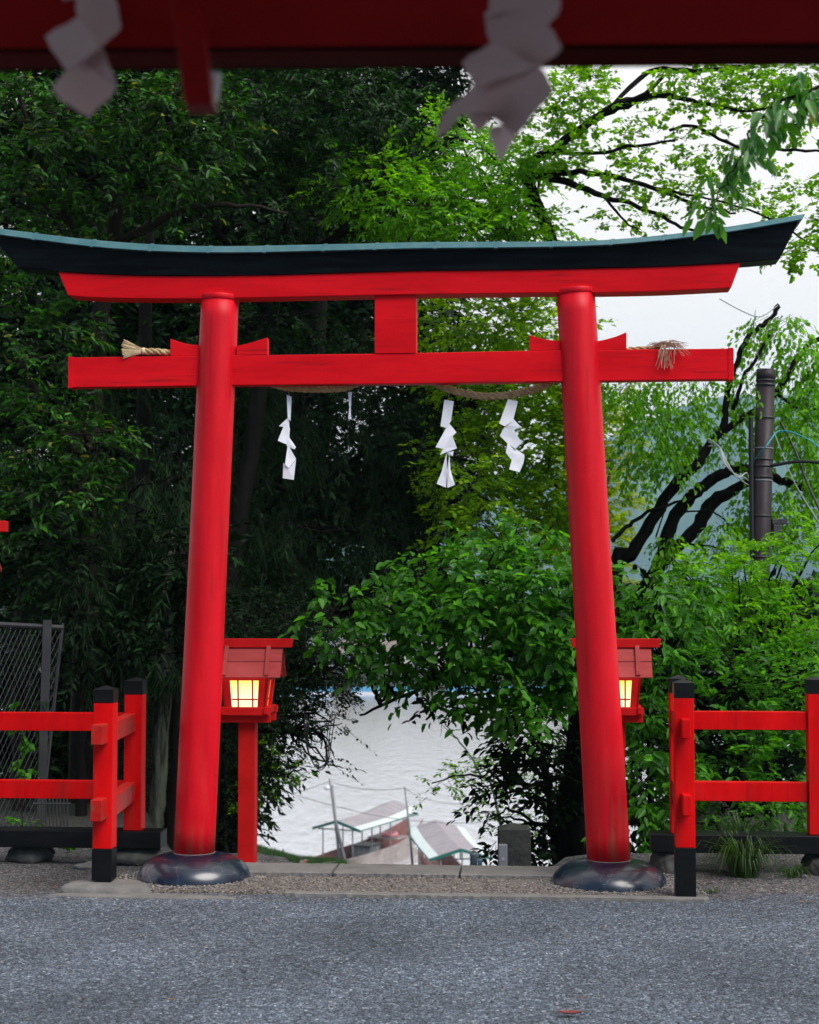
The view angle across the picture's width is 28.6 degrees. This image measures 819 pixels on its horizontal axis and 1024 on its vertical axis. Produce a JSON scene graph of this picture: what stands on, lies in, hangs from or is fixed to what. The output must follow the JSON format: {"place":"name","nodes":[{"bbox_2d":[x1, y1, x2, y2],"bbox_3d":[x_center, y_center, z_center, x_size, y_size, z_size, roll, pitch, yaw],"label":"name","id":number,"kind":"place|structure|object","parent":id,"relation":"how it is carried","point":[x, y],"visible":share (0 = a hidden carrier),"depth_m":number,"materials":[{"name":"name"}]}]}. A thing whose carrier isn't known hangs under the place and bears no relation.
{"place":"outdoors","nodes":[
{"label":"outdoors","id":0,"kind":"place"},
{"bbox_2d":[259,783,530,822],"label":"cable","id":1,"kind":"object","parent":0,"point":[389,817],"visible":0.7,"depth_m":79.25,"materials":[{"name":"grey rubber"}]},
{"bbox_2d":[2,692,792,865],"bbox_3d":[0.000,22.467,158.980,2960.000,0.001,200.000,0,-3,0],"label":"water","id":2,"kind":"structure","parent":0,"point":[406,752],"depth_m":122.99,"materials":[{"name":"white liquid"}]},
{"bbox_2d":[306,687,332,694],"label":"covered boat","id":3,"kind":"object","parent":2,"relation":"on","point":[323,690],"visible":0.17,"depth_m":236.09,"materials":[{"name":"blue plastic"}]},
{"bbox_2d":[324,779,346,861],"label":"mooring pole","id":4,"kind":"object","parent":2,"relation":"in","point":[336,826],"visible":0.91,"depth_m":80.17,"materials":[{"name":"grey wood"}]},
{"bbox_2d":[331,782,403,789],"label":"cable","id":5,"kind":"object","parent":4,"relation":"attached to","point":[370,789],"visible":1,"depth_m":79.61,"materials":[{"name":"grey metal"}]},
{"bbox_2d":[300,800,422,863],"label":"roofed boat","id":6,"kind":"object","parent":2,"relation":"on","point":[389,842],"visible":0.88,"depth_m":84.34,"materials":[{"name":"white"}]},
{"bbox_2d":[351,686,379,694],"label":"covered boat","id":7,"kind":"object","parent":2,"relation":"on","point":[365,691],"visible":0.46,"depth_m":236.17,"materials":[{"name":"blue plastic"}]},
{"bbox_2d":[404,786,413,864],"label":"mooring pole","id":8,"kind":"object","parent":2,"relation":"in","point":[410,844],"visible":0.71,"depth_m":78.20,"materials":[{"name":"grey wood"}]},
{"bbox_2d":[406,789,491,803],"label":"cable","id":9,"kind":"object","parent":8,"relation":"attached to","point":[439,802],"visible":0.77,"depth_m":80.53,"materials":[{"name":"grey plastic"}]},
{"bbox_2d":[407,820,491,868],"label":"roofed boat","id":10,"kind":"object","parent":2,"relation":"on","point":[437,843],"visible":0.55,"depth_m":76.41,"materials":[{"name":"white"}]},
{"bbox_2d":[445,686,474,693],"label":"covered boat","id":11,"kind":"object","parent":2,"relation":"on","point":[471,690],"visible":0.17,"depth_m":237.11,"materials":[{"name":"blue plastic"}]},
{"bbox_2d":[0,595,818,1023],"bbox_3d":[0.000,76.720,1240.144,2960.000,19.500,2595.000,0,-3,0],"label":"ground","id":12,"kind":"structure","parent":0,"point":[686,989],"depth_m":7.30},
{"bbox_2d":[0,521,8,571],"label":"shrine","id":13,"kind":"object","parent":12,"relation":"on","point":[3,526],"visible":1,"depth_m":7.98,"materials":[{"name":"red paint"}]},
{"bbox_2d":[4,847,54,863],"bbox_3d":[-2.352,2.140,9.975,0.314,0.185,0.212,0,-3,0],"label":"rock","id":14,"kind":"object","parent":12,"relation":"on","point":[28,855],"visible":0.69,"depth_m":9.91,"materials":[{"name":"stone"}]},
{"bbox_2d":[0,620,63,826],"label":"chain link panel","id":15,"kind":"object","parent":12,"relation":"on","point":[47,627],"visible":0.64,"depth_m":11.53,"materials":[{"name":"metal"}]},
{"bbox_2d":[6,699,39,825],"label":"ivy","id":16,"kind":"object","parent":15,"relation":"attached to","point":[22,747],"visible":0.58,"depth_m":11.32,"materials":[{"name":"green plant"}]},
{"bbox_2d":[4,816,75,850],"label":"ground plant","id":17,"kind":"object","parent":12,"relation":"on","point":[26,823],"visible":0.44,"depth_m":10.80,"materials":[{"name":"green plant"}]},
{"bbox_2d":[0,496,103,810],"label":"tree","id":18,"kind":"object","parent":12,"relation":"on","point":[15,617],"visible":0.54,"depth_m":12.44,"materials":[{"name":"green plant"}]},
{"bbox_2d":[33,798,70,826],"bbox_3d":[-2.495,2.196,11.193,0.263,0.413,0.014,0,-3,0],"label":"slat fence","id":19,"kind":"object","parent":12,"relation":"on","point":[52,804],"visible":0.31,"depth_m":11.20,"materials":[{"name":"metal"}]},
{"bbox_2d":[72,861,91,869],"bbox_3d":[-1.907,2.144,9.690,0.262,0.066,0.137,0,-3,0],"label":"rock","id":20,"kind":"object","parent":12,"relation":"on","point":[85,866],"visible":0.36,"depth_m":9.65,"materials":[{"name":"stone"}]},
{"bbox_2d":[0,501,165,816],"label":"tree","id":21,"kind":"object","parent":12,"relation":"on","point":[78,747],"visible":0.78,"depth_m":12.06,"materials":[{"name":"green plant"}]},
{"bbox_2d":[0,449,191,779],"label":"cedar tree","id":22,"kind":"object","parent":12,"relation":"on","point":[114,654],"visible":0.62,"depth_m":12.19,"materials":[{"name":"green plant"}]},
{"bbox_2d":[59,879,151,893],"bbox_3d":[-1.682,2.097,8.930,0.530,0.086,0.308,0,-3,4],"label":"footing pad","id":23,"kind":"object","parent":12,"relation":"on","point":[118,886],"visible":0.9,"depth_m":8.84,"materials":[{"name":"concrete"}]},
{"bbox_2d":[0,677,166,880],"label":"railing","id":24,"kind":"object","parent":23,"relation":"on","point":[107,724],"visible":1,"depth_m":9.84,"materials":[{"name":"red paint"}]},
{"bbox_2d":[0,735,219,848],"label":"leafy shrub","id":25,"kind":"object","parent":12,"relation":"on","point":[120,772],"visible":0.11,"depth_m":13.32,"materials":[{"name":"green plant"}]},
{"bbox_2d":[29,220,242,803],"bbox_3d":[-2.378,0.053,14.198,1.996,5.707,2.313,0,-3,0],"label":"cedar tree","id":26,"kind":"object","parent":12,"relation":"on","point":[144,411],"visible":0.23,"depth_m":14.43,"materials":[{"name":"green plant"}]},
{"bbox_2d":[0,70,280,852],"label":"evergreen tree","id":27,"kind":"object","parent":12,"relation":"on","point":[16,522],"visible":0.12,"depth_m":17.67,"materials":[{"name":"green plant"}]},
{"bbox_2d":[117,848,163,865],"bbox_3d":[-1.697,2.140,9.889,0.428,0.183,0.245,0,-3,0],"label":"rock","id":28,"kind":"object","parent":12,"relation":"on","point":[132,857],"visible":0.38,"depth_m":9.80,"materials":[{"name":"stone"}]},
{"bbox_2d":[46,893,235,898],"bbox_3d":[-1.466,2.109,8.764,1.093,0.044,0.126,0,-3,6],"label":"mortar skim","id":29,"kind":"object","parent":12,"relation":"on","point":[144,896],"visible":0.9,"depth_m":8.73,"materials":[{"name":"concrete"}]},
{"bbox_2d":[0,70,287,803],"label":"evergreen tree","id":30,"kind":"object","parent":12,"relation":"on","point":[130,133],"visible":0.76,"depth_m":12.56,"materials":[{"name":"green plant"}]},
{"bbox_2d":[89,497,251,827],"bbox_3d":[-1.940,1.235,12.508,1.206,2.653,1.903,2,-4,-31],"label":"tree","id":31,"kind":"object","parent":12,"relation":"on","point":[158,776],"visible":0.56,"depth_m":12.23,"materials":[{"name":"green plant"}]},
{"bbox_2d":[112,500,260,850],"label":"tree","id":32,"kind":"object","parent":12,"relation":"on","point":[170,808],"visible":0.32,"depth_m":12.44,"materials":[{"name":"green plant"}]},
{"bbox_2d":[0,69,382,852],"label":"evergreen tree","id":33,"kind":"object","parent":12,"relation":"on","point":[288,345],"visible":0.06,"depth_m":18.70,"materials":[{"name":"green plant"}]},
{"bbox_2d":[221,638,293,861],"bbox_3d":[-1.004,1.489,9.982,0.560,1.400,0.325,0,-3,4],"label":"garden lantern","id":34,"kind":"object","parent":12,"relation":"on","point":[254,669],"visible":0.88,"depth_m":9.92,"materials":[{"name":"red paint"}]},
{"bbox_2d":[227,734,318,852],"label":"maple tree","id":35,"kind":"object","parent":12,"relation":"on","point":[288,773],"visible":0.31,"depth_m":16.84,"materials":[{"name":"green plant"}]},
{"bbox_2d":[215,575,386,852],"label":"maple tree","id":36,"kind":"object","parent":12,"relation":"on","point":[304,668],"visible":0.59,"depth_m":12.72,"materials":[{"name":"green plant"}]},
{"bbox_2d":[304,714,330,767],"bbox_3d":[-0.720,1.781,12.515,0.202,0.413,0.214,0,-3,0],"label":"cable","id":37,"kind":"object","parent":36,"relation":"hanging from","point":[326,743],"visible":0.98,"depth_m":12.45,"materials":[{"name":"black plastic"}]},
{"bbox_2d":[306,714,332,768],"bbox_3d":[-0.703,1.783,12.515,0.203,0.416,0.214,0,-3,0],"label":"cable","id":38,"kind":"object","parent":36,"relation":"hanging from","point":[328,739],"visible":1,"depth_m":12.47,"materials":[{"name":"black plastic"}]},
{"bbox_2d":[307,714,335,769],"bbox_3d":[-0.686,1.789,12.515,0.213,0.428,0.214,0,-3,0],"label":"cable","id":39,"kind":"object","parent":36,"relation":"hanging from","point":[330,745],"visible":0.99,"depth_m":12.46,"materials":[{"name":"black plastic"}]},
{"bbox_2d":[137,69,466,632],"bbox_3d":[-0.936,-0.317,14.192,3.030,7.832,2.772,0,-3,0],"label":"evergreen tree","id":40,"kind":"object","parent":12,"relation":"on","point":[309,139],"visible":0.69,"depth_m":14.09,"materials":[{"name":"green plant"}]},
{"bbox_2d":[257,844,348,865],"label":"shore grass","id":41,"kind":"structure","parent":12,"relation":"on","point":[293,857],"depth_m":80.43,"materials":[{"name":"green plant"}]},
{"bbox_2d":[299,637,343,668],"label":"house","id":42,"kind":"structure","parent":12,"relation":"on","point":[330,644],"depth_m":254.69,"materials":[{"name":"grey"}]},
{"bbox_2d":[159,220,493,852],"bbox_3d":[-0.898,0.627,14.948,3.179,7.259,2.825,-1,-3,16],"label":"cedar tree","id":43,"kind":"object","parent":12,"relation":"on","point":[270,442],"visible":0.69,"depth_m":15.21,"materials":[{"name":"green plant"}]},
{"bbox_2d":[318,604,390,639],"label":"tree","id":44,"kind":"object","parent":12,"relation":"on","point":[352,626],"depth_m":263.40,"materials":[{"name":"green plant"}]},
{"bbox_2d":[183,68,528,651],"bbox_3d":[-0.870,-0.923,20.542,4.977,12.684,4.696,0,-3,0],"label":"evergreen tree","id":45,"kind":"object","parent":12,"relation":"on","point":[447,80],"visible":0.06,"depth_m":19.72,"materials":[{"name":"green plant"}]},
{"bbox_2d":[339,640,396,669],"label":"house","id":46,"kind":"structure","parent":12,"relation":"on","point":[389,645],"depth_m":252.85,"materials":[{"name":"grey"}]},
{"bbox_2d":[370,633,420,667],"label":"house","id":47,"kind":"structure","parent":12,"relation":"on","point":[406,661],"depth_m":256.58,"materials":[{"name":"grey"}]},
{"bbox_2d":[244,862,559,879],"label":"kerb","id":48,"kind":"structure","parent":12,"relation":"on","point":[399,870],"depth_m":9.42,"materials":[{"name":"concrete"}]},
{"bbox_2d":[0,214,804,891],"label":"torii gate","id":49,"kind":"structure","parent":12,"relation":"on","point":[396,282],"depth_m":9.32,"materials":[{"name":"red wood"}]},
{"bbox_2d":[122,339,690,399],"bbox_3d":[-0.037,-0.842,9.467,3.334,0.372,0.269,0,-3,4],"label":"straw rope","id":50,"kind":"object","parent":49,"relation":"hanging from","point":[130,351],"visible":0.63,"depth_m":9.43,"materials":[{"name":"beige fabric"}]},
{"bbox_2d":[278,389,295,479],"bbox_3d":[-0.724,-0.459,9.496,0.108,0.540,0.018,0,-3,0],"label":"paper streamer","id":51,"kind":"object","parent":50,"relation":"hanging from","point":[288,472],"visible":1,"depth_m":9.49,"materials":[{"name":"paper"}]},
{"bbox_2d":[348,392,351,418],"bbox_3d":[-0.351,-0.638,9.475,0.024,0.185,0.011,0,-3,5],"label":"paper streamer","id":52,"kind":"object","parent":50,"relation":"hanging from","point":[349,397],"visible":1,"depth_m":9.47,"materials":[{"name":"paper"}]},
{"bbox_2d":[436,400,456,487],"bbox_3d":[0.216,-0.431,9.418,0.127,0.578,0.020,0,-3,4],"label":"paper streamer","id":53,"kind":"object","parent":50,"relation":"hanging from","point":[446,443],"visible":1,"depth_m":9.42,"materials":[{"name":"paper"}]},
{"bbox_2d":[499,399,523,471],"bbox_3d":[0.599,-0.462,9.390,0.148,0.460,0.027,0,-3,4],"label":"paper streamer","id":54,"kind":"object","parent":50,"relation":"hanging from","point":[509,436],"visible":1,"depth_m":9.39,"materials":[{"name":"paper"}]},
{"bbox_2d":[133,876,673,895],"bbox_3d":[-0.036,2.132,9.053,3.144,0.052,0.530,0,-3,4],"label":"gravel strip","id":55,"kind":"object","parent":12,"relation":"on","point":[360,879],"visible":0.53,"depth_m":9.02,"materials":[{"name":"grey gravel"}]},
{"bbox_2d":[0,0,818,113],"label":"shrine entrance","id":56,"kind":"object","parent":12,"relation":"on","point":[195,42],"visible":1,"depth_m":2.29,"materials":[{"name":"paint"}]},
{"bbox_2d":[45,0,120,116],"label":"paper streamer","id":57,"kind":"object","parent":56,"relation":"hanging from","point":[85,84],"visible":1,"depth_m":2.19,"materials":[{"name":"white paper"}]},
{"bbox_2d":[437,0,561,161],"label":"paper streamer","id":58,"kind":"object","parent":56,"relation":"hanging from","point":[510,89],"visible":1,"depth_m":2.18,"materials":[{"name":"white paper"}]},
{"bbox_2d":[288,89,596,304],"bbox_3d":[0.434,0.188,13.968,2.997,7.797,2.281,0,-3,0],"label":"maple tree","id":59,"kind":"object","parent":12,"relation":"on","point":[495,217],"visible":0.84,"depth_m":13.76,"materials":[{"name":"green plant"}]},
{"bbox_2d":[277,513,626,863],"bbox_3d":[0.434,1.516,11.301,2.580,3.094,1.677,2,-4,-28],"label":"viburnum shrub","id":60,"kind":"object","parent":12,"relation":"on","point":[537,610],"visible":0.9,"depth_m":11.18,"materials":[{"name":"green plant"}]},
{"bbox_2d":[421,638,489,668],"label":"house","id":61,"kind":"structure","parent":12,"relation":"on","point":[436,652],"depth_m":254.51,"materials":[{"name":"grey"}]},
{"bbox_2d":[425,716,499,825],"bbox_3d":[0.532,2.717,13.870,0.796,2.127,0.034,0,-3,1],"label":"dead branch","id":62,"kind":"object","parent":12,"relation":"on","point":[478,771],"visible":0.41,"depth_m":13.90,"materials":[{"name":"brown wood"}]},
{"bbox_2d":[478,857,481,864],"bbox_3d":[0.452,2.324,10.285,0.031,0.223,0.031,0,-3,0],"label":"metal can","id":63,"kind":"object","parent":12,"relation":"on","point":[479,860],"visible":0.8,"depth_m":10.28,"materials":[{"name":"blue"}]},
{"bbox_2d":[412,729,565,848],"bbox_3d":[0.865,2.939,13.920,1.738,2.191,1.091,1,-3,-14],"label":"shrub","id":64,"kind":"object","parent":12,"relation":"on","point":[451,775],"visible":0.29,"depth_m":13.92,"materials":[{"name":"green plant"}]},
{"bbox_2d":[402,682,584,865],"bbox_3d":[0.830,2.214,11.884,1.256,2.010,1.896,-1,-3,21],"label":"camellia shrub","id":65,"kind":"object","parent":12,"relation":"on","point":[509,763],"visible":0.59,"depth_m":11.91,"materials":[{"name":"green plant"}]},
{"bbox_2d":[285,891,708,902],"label":"kerb","id":66,"kind":"structure","parent":12,"relation":"on","point":[558,897],"depth_m":8.70,"materials":[{"name":"concrete"}]},
{"bbox_2d":[498,844,507,865],"bbox_3d":[0.600,2.236,10.137,0.076,0.274,0.044,0,-3,0],"label":"meter box","id":67,"kind":"object","parent":12,"relation":"on","point":[502,856],"visible":0.57,"depth_m":10.12,"materials":[{"name":"grey metal"}]},
{"bbox_2d":[369,297,645,575],"bbox_3d":[1.006,0.797,15.880,2.813,7.191,4.433,0,-3,0],"label":"maple tree","id":68,"kind":"object","parent":12,"relation":"on","point":[553,455],"visible":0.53,"depth_m":14.61,"materials":[{"name":"green plant"}]},
{"bbox_2d":[498,823,530,865],"bbox_3d":[0.703,2.492,10.776,0.210,0.804,0.210,0,-3,0],"label":"stone marker","id":69,"kind":"object","parent":12,"relation":"on","point":[515,838],"visible":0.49,"depth_m":10.69,"materials":[{"name":"grey stone"}]},
{"bbox_2d":[558,1010,583,1013],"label":"fallen leaf","id":70,"kind":"object","parent":12,"relation":"on","point":[569,1011],"visible":1,"depth_m":6.22,"materials":[{"name":"plant"}]},
{"bbox_2d":[538,347,662,836],"bbox_3d":[2.734,2.078,23.336,1.923,9.025,2.569,-1,-3,17],"label":"maple tree","id":71,"kind":"object","parent":12,"relation":"on","point":[626,538],"visible":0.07,"depth_m":23.27,"materials":[{"name":"green plant"}]},
{"bbox_2d":[570,638,660,760],"bbox_3d":[1.264,1.477,9.804,0.550,1.404,0.320,0,-3,4],"label":"garden lantern","id":72,"kind":"object","parent":12,"relation":"on","point":[634,661],"visible":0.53,"depth_m":9.73,"materials":[{"name":"red paint"}]},
{"bbox_2d":[621,576,641,589],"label":"tree","id":73,"kind":"object","parent":12,"relation":"on","point":[632,580],"depth_m":274.45,"materials":[{"name":"green plant"}]},
{"bbox_2d":[559,560,739,852],"bbox_3d":[1.699,1.548,11.084,1.294,2.448,1.552,0,-3,0],"label":"leafy shrub","id":74,"kind":"object","parent":12,"relation":"on","point":[654,816],"visible":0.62,"depth_m":11.06,"materials":[{"name":"green plant"}]},
{"bbox_2d":[649,852,673,873],"bbox_3d":[1.543,2.125,9.622,0.185,0.243,0.227,2,-4,-26],"label":"rock","id":75,"kind":"object","parent":12,"relation":"on","point":[663,862],"visible":0.4,"depth_m":9.55,"materials":[{"name":"stone"}]},
{"bbox_2d":[512,66,818,283],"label":"maple tree","id":76,"kind":"object","parent":12,"relation":"on","point":[571,132],"visible":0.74,"depth_m":13.27,"materials":[{"name":"green plant"}]},
{"bbox_2d":[561,559,818,852],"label":"leafy shrub","id":77,"kind":"object","parent":12,"relation":"on","point":[785,771],"visible":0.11,"depth_m":14.23,"materials":[{"name":"green plant"}]},
{"bbox_2d":[601,303,818,633],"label":"cherry tree","id":78,"kind":"object","parent":12,"relation":"on","point":[667,543],"visible":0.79,"depth_m":13.99,"materials":[{"name":"green plant"}]},
{"bbox_2d":[720,299,777,316],"bbox_3d":[2.865,-1.689,13.340,0.570,0.164,0.172,1,-3,-21],"label":"cable","id":79,"kind":"object","parent":78,"relation":"attached to","point":[748,313],"visible":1,"depth_m":13.28,"materials":[{"name":"grey plastic"}]},
{"bbox_2d":[753,310,759,359],"bbox_3d":[2.887,-1.473,13.351,0.020,0.403,0.131,-2,-4,29],"label":"cable","id":80,"kind":"object","parent":79,"relation":"hanging from","point":[753,335],"visible":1,"depth_m":13.31,"materials":[{"name":"grey plastic"}]},
{"bbox_2d":[700,887,720,893],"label":"grass clump","id":81,"kind":"object","parent":12,"relation":"on","point":[712,891],"visible":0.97,"depth_m":8.88,"materials":[{"name":"green plant"}]},
{"bbox_2d":[627,692,806,852],"bbox_3d":[2.171,1.836,10.700,1.661,1.245,1.059,0,-3,0],"label":"leafy shrub","id":82,"kind":"object","parent":12,"relation":"on","point":[752,810],"visible":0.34,"depth_m":10.67,"materials":[{"name":"green plant"}]},
{"bbox_2d":[642,499,818,816],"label":"leafy shrub","id":83,"kind":"object","parent":12,"relation":"on","point":[767,604],"visible":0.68,"depth_m":11.74,"materials":[{"name":"green plant"}]},
{"bbox_2d":[643,616,818,830],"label":"leafy shrub","id":84,"kind":"object","parent":12,"relation":"on","point":[764,744],"visible":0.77,"depth_m":10.83,"materials":[{"name":"green plant"}]},
{"bbox_2d":[649,675,818,896],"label":"railing","id":85,"kind":"object","parent":12,"relation":"on","point":[681,838],"visible":0.98,"depth_m":9.54,"materials":[{"name":"red paint"}]},
{"bbox_2d":[695,810,795,860],"bbox_3d":[2.067,2.022,9.959,0.838,0.315,0.885,-2,-4,35],"label":"grass clump","id":86,"kind":"object","parent":12,"relation":"on","point":[737,828],"visible":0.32,"depth_m":10.02,"materials":[{"name":"green plant"}]},
{"bbox_2d":[696,829,801,878],"bbox_3d":[1.976,2.012,9.406,0.745,0.272,0.806,-1,-4,24],"label":"grass clump","id":87,"kind":"object","parent":12,"relation":"on","point":[743,863],"visible":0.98,"depth_m":9.35,"materials":[{"name":"green plant"}]},
{"bbox_2d":[682,71,818,243],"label":"cherry tree","id":88,"kind":"object","parent":12,"relation":"on","point":[753,148],"visible":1,"depth_m":6.08,"materials":[{"name":"green plant"}]},
{"bbox_2d":[745,368,787,780],"bbox_3d":[3.001,0.690,13.583,0.390,3.820,0.170,0,-3,0],"label":"utility pole","id":89,"kind":"object","parent":12,"relation":"on","point":[762,523],"visible":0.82,"depth_m":13.59,"materials":[{"name":"brown paint"}]},
{"bbox_2d":[708,438,748,477],"bbox_3d":[2.696,-0.446,13.276,0.372,0.350,0.257,1,-3,-16],"label":"cable","id":90,"kind":"object","parent":89,"relation":"attached to","point":[727,462],"visible":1,"depth_m":13.17,"materials":[{"name":"grey plastic"}]},
{"bbox_2d":[708,445,748,484],"bbox_3d":[2.693,-0.394,13.281,0.371,0.325,0.240,1,-3,-16],"label":"cable","id":91,"kind":"object","parent":89,"relation":"hanging from","point":[724,462],"visible":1,"depth_m":13.22,"materials":[{"name":"grey plastic"}]},
{"bbox_2d":[708,441,748,480],"bbox_3d":[2.695,-0.431,13.280,0.371,0.325,0.247,1,-3,-16],"label":"cable","id":92,"kind":"object","parent":89,"relation":"attached to","point":[727,465],"visible":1,"depth_m":13.17,"materials":[{"name":"grey plastic"}]},
{"bbox_2d":[753,430,818,460],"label":"cable","id":93,"kind":"object","parent":89,"relation":"attached to","point":[785,431],"visible":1,"depth_m":13.43,"materials":[{"name":"teal"}]},
{"bbox_2d":[770,460,818,467],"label":"cable","id":94,"kind":"object","parent":89,"relation":"attached to","point":[794,462],"visible":1,"depth_m":13.45,"materials":[{"name":"black plastic"}]},
{"bbox_2d":[774,432,818,522],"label":"cable","id":95,"kind":"object","parent":89,"relation":"attached to","point":[794,481],"visible":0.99,"depth_m":13.50,"materials":[{"name":"grey plastic"}]},
{"bbox_2d":[779,421,818,509],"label":"cable","id":96,"kind":"object","parent":89,"relation":"attached to","point":[801,467],"visible":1,"depth_m":13.44,"materials":[{"name":"black plastic"}]},
{"bbox_2d":[778,863,812,878],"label":"grass clump","id":97,"kind":"object","parent":12,"relation":"on","point":[796,872],"visible":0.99,"depth_m":9.37,"materials":[{"name":"green plant"}]},
{"bbox_2d":[788,577,818,629],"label":"tree","id":98,"kind":"object","parent":12,"relation":"on","point":[804,595],"visible":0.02,"depth_m":268.05,"materials":[{"name":"green plant"}]},
{"bbox_2d":[801,854,818,875],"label":"rock","id":99,"kind":"object","parent":12,"relation":"on","point":[811,861],"visible":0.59,"depth_m":9.50,"materials":[{"name":"stone"}]},
{"bbox_2d":[0,865,818,1023],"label":"loose gravel","id":100,"kind":"structure","parent":0,"point":[548,882],"depth_m":8.81,"materials":[{"name":"grey gravel"}]},
{"bbox_2d":[0,66,818,473],"label":"sky","id":101,"kind":"structure","parent":0,"point":[702,321],"materials":[{"name":"white"}]},
{"bbox_2d":[2,393,818,594],"bbox_3d":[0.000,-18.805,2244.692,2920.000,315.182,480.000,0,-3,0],"label":"hills","id":102,"kind":"structure","parent":0,"point":[686,521],"depth_m":2070.03,"materials":[{"name":"green plant"}]},
{"bbox_2d":[2,851,818,902],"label":"leaf litter","id":103,"kind":"object","parent":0,"point":[438,879],"visible":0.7,"depth_m":9.11,"materials":[{"name":"brown plant"}]},
{"bbox_2d":[470,850,477,864],"bbox_3d":[0.414,2.319,10.335,0.051,0.276,0.051,0,-3,0],"label":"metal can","id":104,"kind":"object","parent":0,"point":[473,856],"visible":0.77,"depth_m":10.32,"materials":[{"name":"grey metal"}]}
]}

